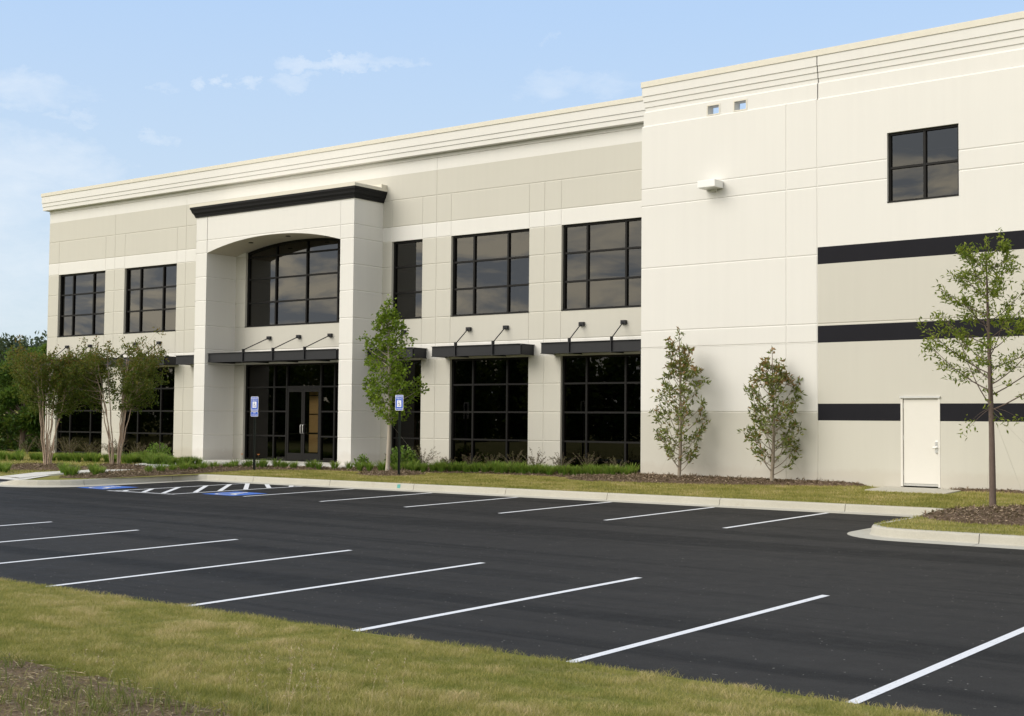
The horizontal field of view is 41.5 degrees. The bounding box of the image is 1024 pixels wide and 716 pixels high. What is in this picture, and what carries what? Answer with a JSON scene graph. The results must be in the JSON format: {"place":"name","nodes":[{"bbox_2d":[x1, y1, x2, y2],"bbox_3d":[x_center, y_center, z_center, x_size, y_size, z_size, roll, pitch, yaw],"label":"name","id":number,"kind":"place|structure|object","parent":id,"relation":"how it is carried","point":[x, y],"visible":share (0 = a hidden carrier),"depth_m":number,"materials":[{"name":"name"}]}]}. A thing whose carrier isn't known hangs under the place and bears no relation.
{"place":"outdoors","nodes":[
{"label":"outdoors","id":0,"kind":"place"},
{"bbox_2d":[0,463,175,481],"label":"walk","id":1,"kind":"structure","parent":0,"point":[28,475],"depth_m":40.94,"materials":[{"name":"concrete"}]},
{"bbox_2d":[0,451,330,479],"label":"lawn","id":2,"kind":"structure","parent":0,"point":[55,477],"depth_m":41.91,"materials":[{"name":"plant"}]},
{"bbox_2d":[5,452,17,460],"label":"grass clump","id":3,"kind":"object","parent":2,"relation":"on","point":[11,456],"visible":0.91,"depth_m":50.52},
{"bbox_2d":[14,452,27,460],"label":"grass clump","id":4,"kind":"object","parent":2,"relation":"on","point":[19,457],"visible":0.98,"depth_m":50.36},
{"bbox_2d":[0,384,45,451],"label":"woodland tree","id":5,"kind":"object","parent":2,"relation":"on","point":[24,421],"visible":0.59,"depth_m":60.99,"materials":[{"name":"green plant"}]},
{"bbox_2d":[14,436,37,452],"bbox_3d":[-20.658,3.687,57.411,0.937,0.806,1.104,1,-3,-3],"label":"arching shrub","id":6,"kind":"object","parent":2,"relation":"on","point":[25,448],"visible":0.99,"depth_m":57.33,"materials":[{"name":"green plant"}]},
{"bbox_2d":[10,464,80,470],"bbox_3d":[-15.527,3.582,44.563,3.788,0.180,2.202,-2,-3,37],"label":"mulch bed","id":7,"kind":"object","parent":2,"relation":"on","point":[44,468],"visible":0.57,"depth_m":43.55,"materials":[{"name":"wood"}]},
{"bbox_2d":[0,335,94,464],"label":"crape myrtle tree","id":8,"kind":"object","parent":2,"relation":"on","point":[57,381],"visible":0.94,"depth_m":44.11,"materials":[{"name":"green plant"}]},
{"bbox_2d":[55,461,71,472],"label":"grass clump","id":9,"kind":"object","parent":2,"relation":"on","point":[64,466],"visible":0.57,"depth_m":41.14,"materials":[{"name":"plant"}]},
{"bbox_2d":[51,437,77,453],"bbox_3d":[-18.556,3.651,56.159,1.017,0.792,1.138,-2,-3,37],"label":"arching shrub","id":10,"kind":"object","parent":2,"relation":"on","point":[63,450],"visible":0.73,"depth_m":56.09,"materials":[{"name":"green plant"}]},
{"bbox_2d":[58,437,82,453],"bbox_3d":[-18.037,3.616,55.381,0.890,0.803,0.938,-2,-3,37],"label":"arching shrub","id":11,"kind":"object","parent":2,"relation":"on","point":[70,447],"visible":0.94,"depth_m":55.39,"materials":[{"name":"green plant"}]},
{"bbox_2d":[70,451,80,461],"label":"grass clump","id":12,"kind":"object","parent":2,"relation":"on","point":[76,456],"visible":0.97,"depth_m":49.54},
{"bbox_2d":[81,452,91,461],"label":"grass clump","id":13,"kind":"object","parent":2,"relation":"on","point":[87,457],"visible":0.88,"depth_m":49.40,"materials":[{"name":"plant"}]},
{"bbox_2d":[85,442,105,452],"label":"arching shrub","id":14,"kind":"object","parent":2,"relation":"on","point":[94,451],"visible":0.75,"depth_m":54.43,"materials":[{"name":"green plant"}]},
{"bbox_2d":[90,453,103,461],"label":"grass clump","id":15,"kind":"object","parent":2,"relation":"on","point":[95,457],"visible":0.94,"depth_m":49.09,"materials":[{"name":"plant"}]},
{"bbox_2d":[84,464,147,469],"bbox_3d":[-13.019,3.580,44.388,3.042,0.189,2.155,-2,-3,37],"label":"mulch bed","id":16,"kind":"object","parent":2,"relation":"on","point":[136,467],"visible":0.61,"depth_m":43.74,"materials":[{"name":"soil"}]},
{"bbox_2d":[104,438,128,454],"bbox_3d":[-15.612,3.564,53.520,0.924,0.778,0.983,1,-3,-3],"label":"arching shrub","id":17,"kind":"object","parent":2,"relation":"on","point":[115,450],"visible":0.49,"depth_m":53.54,"materials":[{"name":"green plant"}]},
{"bbox_2d":[145,454,160,463],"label":"grass clump","id":18,"kind":"object","parent":2,"relation":"on","point":[153,459],"visible":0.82,"depth_m":46.76,"materials":[{"name":"plant"}]},
{"bbox_2d":[153,462,169,470],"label":"grass clump","id":19,"kind":"object","parent":2,"relation":"on","point":[161,467],"visible":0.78,"depth_m":41.59,"materials":[{"name":"plant"}]},
{"bbox_2d":[68,467,260,477],"bbox_3d":[-10.960,3.558,41.936,1.950,0.259,7.036,-2,-3,37],"label":"mulch bed","id":20,"kind":"object","parent":2,"relation":"on","point":[196,472],"visible":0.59,"depth_m":41.67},
{"bbox_2d":[66,465,83,475],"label":"grass clump","id":21,"kind":"object","parent":20,"relation":"on","point":[73,471],"visible":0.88,"depth_m":40.03,"materials":[{"name":"plant"}]},
{"bbox_2d":[86,463,104,474],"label":"grass clump","id":22,"kind":"object","parent":20,"relation":"on","point":[96,470],"visible":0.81,"depth_m":40.05,"materials":[{"name":"plant"}]},
{"bbox_2d":[63,327,169,463],"bbox_3d":[-13.098,1.297,44.461,3.582,4.691,3.520,-2,-3,37],"label":"crape myrtle tree","id":23,"kind":"object","parent":20,"relation":"on","point":[139,372],"visible":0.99,"depth_m":44.39,"materials":[{"name":"green plant"}]},
{"bbox_2d":[176,459,192,469],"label":"grass clump","id":24,"kind":"object","parent":2,"relation":"on","point":[184,465],"visible":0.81,"depth_m":42.44,"materials":[{"name":"plant"}]},
{"bbox_2d":[185,456,198,464],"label":"grass clump","id":25,"kind":"object","parent":2,"relation":"on","point":[191,459],"visible":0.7,"depth_m":46.64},
{"bbox_2d":[238,465,331,470],"bbox_3d":[-8.251,3.659,44.712,4.861,0.139,1.901,-1,-3,25],"label":"mulch bed","id":26,"kind":"object","parent":2,"relation":"on","point":[298,469],"visible":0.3,"depth_m":43.83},
{"bbox_2d":[258,458,268,467],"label":"grass clump","id":27,"kind":"object","parent":26,"relation":"on","point":[264,463],"visible":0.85,"depth_m":44.67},
{"bbox_2d":[270,458,281,466],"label":"grass clump","id":28,"kind":"object","parent":26,"relation":"on","point":[274,462],"visible":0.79,"depth_m":44.72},
{"bbox_2d":[0,576,960,715],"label":"grass bank","id":29,"kind":"structure","parent":0,"point":[630,701],"depth_m":10.65,"materials":[{"name":"plant"}]},
{"bbox_2d":[0,661,231,715],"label":"mulch patch","id":30,"kind":"object","parent":29,"relation":"on","point":[16,673],"visible":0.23,"depth_m":8.80,"materials":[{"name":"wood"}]},
{"bbox_2d":[0,649,317,715],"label":"weeds","id":31,"kind":"object","parent":30,"relation":"on","point":[103,706],"visible":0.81,"depth_m":8.61,"materials":[{"name":"plant"}]},
{"bbox_2d":[0,622,405,715],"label":"dry grass","id":32,"kind":"structure","parent":29,"relation":"on","point":[100,693],"depth_m":8.65,"materials":[{"name":"plant"}]},
{"bbox_2d":[0,481,1023,715],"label":"parking lot","id":33,"kind":"structure","parent":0,"point":[884,613],"depth_m":18.66,"materials":[{"name":"asphalt"}]},
{"bbox_2d":[77,486,133,488],"bbox_3d":[-11.285,3.610,37.758,1.200,0.023,1.180,-2,-3,37],"label":"accessible parking marking","id":34,"kind":"object","parent":33,"relation":"on","point":[105,487],"visible":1,"depth_m":37.69,"materials":[{"name":"blue paint"}]},
{"bbox_2d":[124,483,292,492],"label":"hatch markings","id":35,"kind":"object","parent":33,"relation":"on","point":[246,486],"visible":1,"depth_m":37.42,"materials":[{"name":"paint"}]},
{"bbox_2d":[206,492,266,495],"bbox_3d":[-7.245,3.542,35.339,1.220,0.024,1.200,-2,-3,37],"label":"accessible parking marking","id":36,"kind":"object","parent":33,"relation":"on","point":[235,493],"visible":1,"depth_m":35.37,"materials":[{"name":"blue paint"}]},
{"bbox_2d":[194,459,377,467],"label":"entrance slab","id":37,"kind":"structure","parent":33,"relation":"on","point":[302,464],"depth_m":48.45,"materials":[{"name":"concrete"}]},
{"bbox_2d":[0,474,1023,549],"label":"kerb","id":38,"kind":"structure","parent":33,"relation":"on","point":[876,532],"depth_m":32.75,"materials":[{"name":"concrete"}]},
{"bbox_2d":[0,483,1023,703],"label":"stall markings","id":39,"kind":"object","parent":33,"relation":"on","point":[895,684],"visible":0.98,"depth_m":15.87,"materials":[{"name":"paint"}]},
{"bbox_2d":[0,0,1023,345],"label":"sky","id":40,"kind":"structure","parent":0,"point":[93,92],"materials":[{"name":"blue"}]},
{"bbox_2d":[106,469,1012,508],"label":"lawn","id":41,"kind":"structure","parent":0,"point":[850,496],"depth_m":33.34,"materials":[{"name":"plant"}]},
{"bbox_2d":[251,397,257,469],"bbox_3d":[-8.287,2.534,43.535,0.305,2.580,0.061,-1,-3,29],"label":"parking sign","id":42,"kind":"object","parent":41,"relation":"on","point":[254,406],"visible":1,"depth_m":43.53,"materials":[{"name":"blue metal"}]},
{"bbox_2d":[353,454,369,467],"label":"leafy bush","id":43,"kind":"object","parent":41,"relation":"on","point":[362,458],"visible":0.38,"depth_m":44.55,"materials":[{"name":"green plant"}]},
{"bbox_2d":[363,471,421,476],"bbox_3d":[-3.696,3.516,41.240,2.269,0.133,1.951,-2,-3,37],"label":"mulch bed","id":44,"kind":"object","parent":41,"relation":"on","point":[412,473],"visible":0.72,"depth_m":40.69,"materials":[{"name":"wood"}]},
{"bbox_2d":[356,294,429,470],"bbox_3d":[-3.700,0.811,41.821,2.238,5.612,1.993,0,-3,6],"label":"maple tree","id":45,"kind":"object","parent":44,"relation":"on","point":[383,322],"visible":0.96,"depth_m":41.73,"materials":[{"name":"green plant"}]},
{"bbox_2d":[395,395,402,474],"bbox_3d":[-3.367,2.415,40.409,0.305,2.620,0.061,-1,-3,34],"label":"parking sign","id":46,"kind":"object","parent":41,"relation":"on","point":[399,403],"visible":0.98,"depth_m":40.42,"materials":[{"name":"blue metal"}]},
{"bbox_2d":[384,445,420,465],"bbox_3d":[-3.601,3.257,44.541,1.216,0.816,1.305,-2,-3,37],"label":"leafy bush","id":47,"kind":"object","parent":41,"relation":"on","point":[404,454],"visible":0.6,"depth_m":44.39,"materials":[{"name":"green plant"}]},
{"bbox_2d":[330,468,579,476],"bbox_3d":[-0.864,3.554,41.917,10.820,0.191,3.813,-2,-3,37],"label":"mulch bed","id":48,"kind":"object","parent":41,"relation":"on","point":[472,472],"visible":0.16,"depth_m":41.51,"materials":[{"name":"wood"}]},
{"bbox_2d":[355,460,363,470],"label":"grass clump","id":49,"kind":"object","parent":48,"relation":"on","point":[360,465],"visible":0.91,"depth_m":42.94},
{"bbox_2d":[363,460,374,471],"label":"grass clump","id":50,"kind":"object","parent":48,"relation":"on","point":[368,466],"visible":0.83,"depth_m":42.69,"materials":[{"name":"plant"}]},
{"bbox_2d":[375,460,385,470],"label":"grass clump","id":51,"kind":"object","parent":48,"relation":"on","point":[381,466],"visible":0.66,"depth_m":42.35,"materials":[{"name":"plant"}]},
{"bbox_2d":[400,460,411,469],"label":"grass clump","id":52,"kind":"object","parent":48,"relation":"on","point":[405,465],"visible":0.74,"depth_m":42.39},
{"bbox_2d":[416,462,428,471],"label":"grass clump","id":53,"kind":"object","parent":48,"relation":"on","point":[423,468],"visible":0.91,"depth_m":42.09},
{"bbox_2d":[412,445,438,462],"bbox_3d":[-2.958,3.251,44.667,1.163,0.790,0.811,0,-3,17],"label":"arching shrub","id":54,"kind":"object","parent":48,"relation":"on","point":[427,458],"visible":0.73,"depth_m":44.67,"materials":[{"name":"green plant"}]},
{"bbox_2d":[436,462,450,471],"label":"grass clump","id":55,"kind":"object","parent":48,"relation":"on","point":[441,468],"visible":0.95,"depth_m":41.93,"materials":[{"name":"plant"}]},
{"bbox_2d":[446,461,456,471],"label":"grass clump","id":56,"kind":"object","parent":48,"relation":"on","point":[451,467],"visible":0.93,"depth_m":41.99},
{"bbox_2d":[453,461,465,471],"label":"grass clump","id":57,"kind":"object","parent":48,"relation":"on","point":[457,467],"visible":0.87,"depth_m":41.95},
{"bbox_2d":[462,452,481,464],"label":"arching shrub","id":58,"kind":"object","parent":48,"relation":"on","point":[468,461],"visible":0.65,"depth_m":43.48,"materials":[{"name":"green plant"}]},
{"bbox_2d":[469,460,481,471],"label":"grass clump","id":59,"kind":"object","parent":48,"relation":"on","point":[475,467],"visible":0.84,"depth_m":41.68,"materials":[{"name":"plant"}]},
{"bbox_2d":[479,463,492,471],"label":"grass clump","id":60,"kind":"object","parent":48,"relation":"on","point":[484,468],"visible":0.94,"depth_m":41.55,"materials":[{"name":"plant"}]},
{"bbox_2d":[483,453,500,463],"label":"arching shrub","id":61,"kind":"object","parent":48,"relation":"on","point":[486,460],"visible":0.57,"depth_m":42.79,"materials":[{"name":"green plant"}]},
{"bbox_2d":[495,462,510,472],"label":"grass clump","id":62,"kind":"object","parent":48,"relation":"on","point":[504,467],"visible":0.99,"depth_m":41.14,"materials":[{"name":"plant"}]},
{"bbox_2d":[497,450,522,464],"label":"arching shrub","id":63,"kind":"object","parent":48,"relation":"on","point":[513,460],"visible":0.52,"depth_m":42.34,"materials":[{"name":"green plant"}]},
{"bbox_2d":[10,462,1023,524],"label":"bark chips","id":64,"kind":"object","parent":48,"relation":"on","point":[374,471],"visible":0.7,"depth_m":38.20,"materials":[{"name":"wood"}]},
{"bbox_2d":[143,442,173,456],"bbox_3d":[-13.222,3.474,50.646,1.132,0.702,1.076,-2,-3,37],"label":"leafy bush","id":65,"kind":"object","parent":64,"relation":"on","point":[159,448],"visible":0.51,"depth_m":50.54,"materials":[{"name":"green plant"}]},
{"bbox_2d":[516,462,533,473],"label":"grass clump","id":66,"kind":"object","parent":48,"relation":"on","point":[523,468],"visible":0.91,"depth_m":40.77,"materials":[{"name":"plant"}]},
{"bbox_2d":[518,447,553,465],"bbox_3d":[0.636,3.154,41.886,1.115,0.795,0.883,2,-3,-33],"label":"arching shrub","id":67,"kind":"object","parent":48,"relation":"on","point":[533,462],"visible":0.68,"depth_m":41.87,"materials":[{"name":"green plant"}]},
{"bbox_2d":[530,464,548,473],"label":"grass clump","id":68,"kind":"object","parent":48,"relation":"on","point":[538,468],"visible":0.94,"depth_m":40.58,"materials":[{"name":"plant"}]},
{"bbox_2d":[542,466,555,474],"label":"grass clump","id":69,"kind":"object","parent":48,"relation":"on","point":[549,470],"visible":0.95,"depth_m":40.17,"materials":[{"name":"plant"}]},
{"bbox_2d":[550,454,575,465],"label":"arching shrub","id":70,"kind":"object","parent":48,"relation":"on","point":[558,460],"visible":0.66,"depth_m":41.32,"materials":[{"name":"green plant"}]},
{"bbox_2d":[558,464,570,474],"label":"grass clump","id":71,"kind":"object","parent":48,"relation":"on","point":[564,471],"visible":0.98,"depth_m":39.91,"materials":[{"name":"plant"}]},
{"bbox_2d":[568,465,580,474],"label":"grass clump","id":72,"kind":"object","parent":48,"relation":"on","point":[574,471],"visible":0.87,"depth_m":39.80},
{"bbox_2d":[572,451,598,465],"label":"arching shrub","id":73,"kind":"object","parent":48,"relation":"on","point":[589,461],"visible":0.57,"depth_m":40.66,"materials":[{"name":"green plant"}]},
{"bbox_2d":[607,464,621,474],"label":"grass clump","id":74,"kind":"object","parent":48,"relation":"on","point":[615,471],"visible":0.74,"depth_m":39.03,"materials":[{"name":"plant"}]},
{"bbox_2d":[603,457,628,467],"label":"arching shrub","id":75,"kind":"object","parent":48,"relation":"on","point":[615,463],"visible":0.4,"depth_m":40.09,"materials":[{"name":"green plant"}]},
{"bbox_2d":[619,466,634,474],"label":"grass clump","id":76,"kind":"object","parent":48,"relation":"on","point":[626,472],"visible":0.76,"depth_m":38.78,"materials":[{"name":"plant"}]},
{"bbox_2d":[623,463,640,473],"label":"grass clump","id":77,"kind":"object","parent":48,"relation":"on","point":[633,467],"visible":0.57,"depth_m":39.35,"materials":[{"name":"plant"}]},
{"bbox_2d":[41,11,1023,490],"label":"office warehouse","id":78,"kind":"structure","parent":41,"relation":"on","point":[549,281],"depth_m":41.72,"materials":[{"name":"beige paint"}]},
{"bbox_2d":[56,370,102,453],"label":"window","id":79,"kind":"structure","parent":78,"relation":"in","point":[87,425],"depth_m":58.03,"materials":[{"name":"glass"}]},
{"bbox_2d":[58,271,104,336],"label":"window","id":80,"kind":"structure","parent":78,"relation":"in","point":[82,295],"depth_m":58.37,"materials":[{"name":"glass"}]},
{"bbox_2d":[123,367,174,455],"bbox_3d":[-14.769,2.181,55.253,3.380,3.592,0.120,-2,-3,37],"label":"window","id":81,"kind":"structure","parent":78,"relation":"in","point":[154,425],"depth_m":55.02,"materials":[{"name":"glass"}]},
{"bbox_2d":[123,264,176,333],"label":"window","id":82,"kind":"structure","parent":78,"relation":"in","point":[150,290],"depth_m":55.52,"materials":[{"name":"glass"}]},
{"bbox_2d":[244,362,338,462],"bbox_3d":[-7.803,2.001,49.936,5.934,3.612,0.120,-2,-3,37],"label":"window","id":83,"kind":"structure","parent":78,"relation":"in","point":[270,383],"depth_m":50.55,"materials":[{"name":"glass"}]},
{"bbox_2d":[247,238,340,326],"bbox_3d":[-7.795,-2.817,50.118,5.930,3.185,0.232,-2,-3,37],"label":"window","id":84,"kind":"structure","parent":78,"relation":"in","point":[294,282],"depth_m":50.42,"materials":[{"name":"glass"}]},
{"bbox_2d":[286,389,302,460],"bbox_3d":[-8.036,2.473,50.024,0.840,2.635,0.164,-2,-3,37],"label":"door","id":85,"kind":"structure","parent":78,"relation":"in","point":[289,456],"depth_m":50.08,"materials":[{"name":"brown metal"}]},
{"bbox_2d":[302,389,319,460],"bbox_3d":[-7.351,2.454,49.500,0.870,2.635,0.164,-2,-3,37],"label":"door","id":86,"kind":"structure","parent":78,"relation":"in","point":[305,456],"depth_m":49.60,"materials":[{"name":"brown metal"}]},
{"bbox_2d":[391,360,420,459],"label":"window","id":87,"kind":"structure","parent":78,"relation":"in","point":[410,429],"depth_m":46.65,"materials":[{"name":"glass"}]},
{"bbox_2d":[392,239,422,319],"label":"window","id":88,"kind":"structure","parent":78,"relation":"in","point":[407,277],"depth_m":46.97,"materials":[{"name":"glass"}]},
{"bbox_2d":[450,229,528,316],"bbox_3d":[-0.692,-2.785,44.685,3.290,2.735,0.232,-2,-3,37],"label":"window","id":89,"kind":"structure","parent":78,"relation":"in","point":[491,270],"depth_m":44.75,"materials":[{"name":"glass"}]},
{"bbox_2d":[451,357,527,465],"bbox_3d":[-0.698,1.798,44.513,3.290,3.592,0.120,-2,-3,37],"label":"window","id":90,"kind":"structure","parent":78,"relation":"in","point":[489,396],"depth_m":44.55,"materials":[{"name":"glass"}]},
{"bbox_2d":[561,218,641,310],"bbox_3d":[2.936,-2.884,41.916,3.300,2.735,0.232,-2,-3,37],"label":"window","id":91,"kind":"structure","parent":78,"relation":"in","point":[602,260],"depth_m":42.08,"materials":[{"name":"glass"}]},
{"bbox_2d":[562,354,640,472],"bbox_3d":[2.930,1.700,41.744,3.300,3.592,0.120,-2,-3,37],"label":"window","id":92,"kind":"structure","parent":78,"relation":"in","point":[601,394],"depth_m":41.86,"materials":[{"name":"glass"}]},
{"bbox_2d":[903,399,937,486],"bbox_3d":[10.115,2.099,33.508,0.919,2.145,0.160,-2,-4,40],"label":"door","id":93,"kind":"structure","parent":78,"relation":"in","point":[920,437],"depth_m":33.51,"materials":[{"name":"paint"}]},
{"bbox_2d":[887,124,958,202],"bbox_3d":[10.311,-4.843,33.850,1.860,1.794,0.243,-2,-4,40],"label":"window","id":94,"kind":"structure","parent":78,"relation":"in","point":[923,163],"depth_m":33.85,"materials":[{"name":"glass"}]},
{"bbox_2d":[567,474,864,486],"bbox_3d":[4.948,3.325,36.472,9.088,0.230,2.690,-2,-4,45],"label":"mulch bed","id":95,"kind":"object","parent":41,"relation":"on","point":[765,480],"visible":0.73,"depth_m":35.82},
{"bbox_2d":[648,326,711,476],"bbox_3d":[4.710,1.248,37.295,1.665,4.270,1.725,2,-3,-23],"label":"magnolia tree","id":96,"kind":"object","parent":95,"relation":"on","point":[685,365],"visible":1,"depth_m":37.08,"materials":[{"name":"green plant"}]},
{"bbox_2d":[736,347,807,480],"bbox_3d":[6.859,1.492,35.505,1.764,3.658,1.753,-2,-3,37],"label":"magnolia tree","id":97,"kind":"object","parent":95,"relation":"on","point":[769,380],"visible":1,"depth_m":35.40,"materials":[{"name":"green plant"}]},
{"bbox_2d":[865,486,960,493],"bbox_3d":[9.800,3.254,32.938,2.050,0.155,1.140,-2,-4,40],"label":"concrete pad","id":98,"kind":"object","parent":41,"relation":"on","point":[914,489],"depth_m":32.84,"materials":[{"name":"concrete"}]},
{"bbox_2d":[875,492,1023,535],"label":"lawn","id":99,"kind":"structure","parent":0,"point":[955,528],"depth_m":24.77,"materials":[{"name":"plant"}]},
{"bbox_2d":[923,506,1023,525],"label":"mulch bed","id":100,"kind":"object","parent":99,"relation":"on","point":[1018,518],"visible":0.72,"depth_m":25.65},
{"bbox_2d":[916,228,1023,506],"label":"oak tree","id":101,"kind":"object","parent":100,"relation":"on","point":[968,256],"visible":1,"depth_m":27.64,"materials":[{"name":"green plant"}]},
{"bbox_2d":[953,488,1023,493],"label":"mulch bed","id":102,"kind":"object","parent":99,"relation":"on","point":[985,490],"visible":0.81,"depth_m":32.26,"materials":[{"name":"wood"}]},
{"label":"lawn beyond","id":103,"kind":"structure","parent":0,"visible":0},
{"bbox_2d":[0,348,16,367],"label":"woodland","id":104,"kind":"object","parent":103,"relation":"on","point":[6,356],"depth_m":154.54,"materials":[{"name":"green plant"}]},
{"bbox_2d":[0,330,46,364],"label":"distant woodland","id":105,"kind":"object","parent":103,"relation":"on","point":[5,343],"visible":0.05,"depth_m":250.33,"materials":[{"name":"green plant"}]},
{"bbox_2d":[3,346,43,438],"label":"woodland tree","id":106,"kind":"object","parent":103,"relation":"on","point":[33,348],"visible":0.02,"depth_m":77.47,"materials":[{"name":"green plant"}]},
{"label":"lawn","id":107,"kind":"structure","parent":0,"visible":0},
{"bbox_2d":[0,359,42,446],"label":"woodland tree","id":108,"kind":"object","parent":107,"relation":"on","point":[5,377],"visible":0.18,"depth_m":63.31,"materials":[{"name":"green plant"}]},
{"bbox_2d":[0,349,43,438],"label":"woodland tree","id":109,"kind":"object","parent":107,"relation":"on","point":[17,382],"visible":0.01,"depth_m":72.47,"materials":[{"name":"green plant"}]},
{"bbox_2d":[27,343,46,436],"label":"woodland tree","id":110,"kind":"object","parent":107,"relation":"on","point":[43,347],"visible":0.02,"depth_m":67.22,"materials":[{"name":"green plant"}]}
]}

